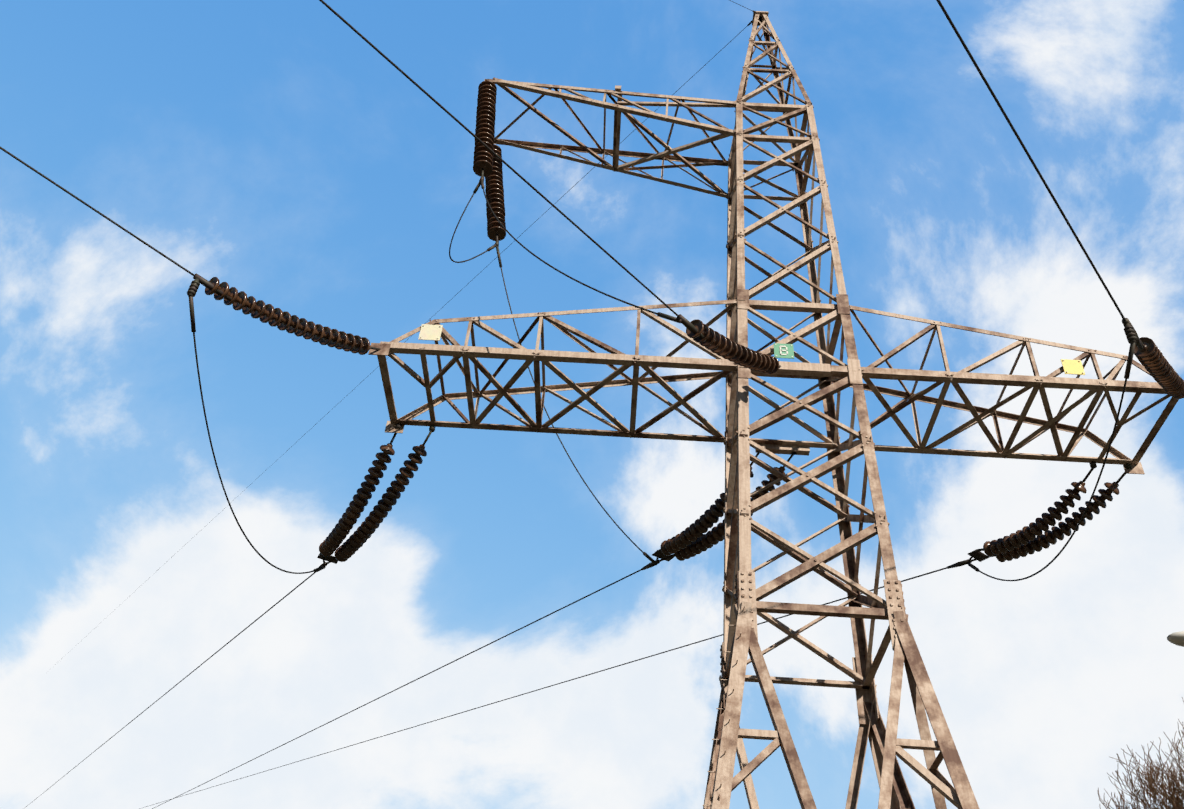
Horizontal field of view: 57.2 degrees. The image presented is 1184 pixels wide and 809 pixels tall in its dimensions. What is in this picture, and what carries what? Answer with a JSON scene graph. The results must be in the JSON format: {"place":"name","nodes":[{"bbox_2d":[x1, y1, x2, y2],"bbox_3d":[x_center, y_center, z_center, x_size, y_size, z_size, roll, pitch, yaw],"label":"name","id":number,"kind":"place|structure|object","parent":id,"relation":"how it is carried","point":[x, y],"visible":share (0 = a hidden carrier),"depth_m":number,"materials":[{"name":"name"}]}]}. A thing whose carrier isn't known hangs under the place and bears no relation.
{"place":"outdoors","nodes":[
{"label":"outdoors","id":0,"kind":"place"},
{"bbox_2d":[0,0,1183,808],"label":"sky","id":1,"kind":"structure","parent":0,"point":[266,149],"materials":[{"name":"blue"}]},
{"label":"ground","id":2,"kind":"structure","parent":0,"visible":0},
{"bbox_2d":[0,0,1183,808],"bbox_3d":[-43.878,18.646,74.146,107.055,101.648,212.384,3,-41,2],"label":"transmission tower","id":3,"kind":"structure","parent":2,"relation":"on","point":[736,362],"depth_m":16.86,"materials":[{"name":"metal"}]},
{"bbox_2d":[1097,698,1183,808],"bbox_3d":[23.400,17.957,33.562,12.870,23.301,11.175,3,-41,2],"label":"bare tree","id":4,"kind":"object","parent":2,"relation":"on","point":[1176,802],"visible":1,"depth_m":37.71,"materials":[{"name":"brown plant"}]},
{"bbox_2d":[1167,631,1183,646],"bbox_3d":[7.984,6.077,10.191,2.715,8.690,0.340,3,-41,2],"label":"street lamp pole","id":5,"kind":"object","parent":2,"relation":"on","point":[1176,638],"visible":1,"depth_m":12.96,"materials":[{"name":"white"}]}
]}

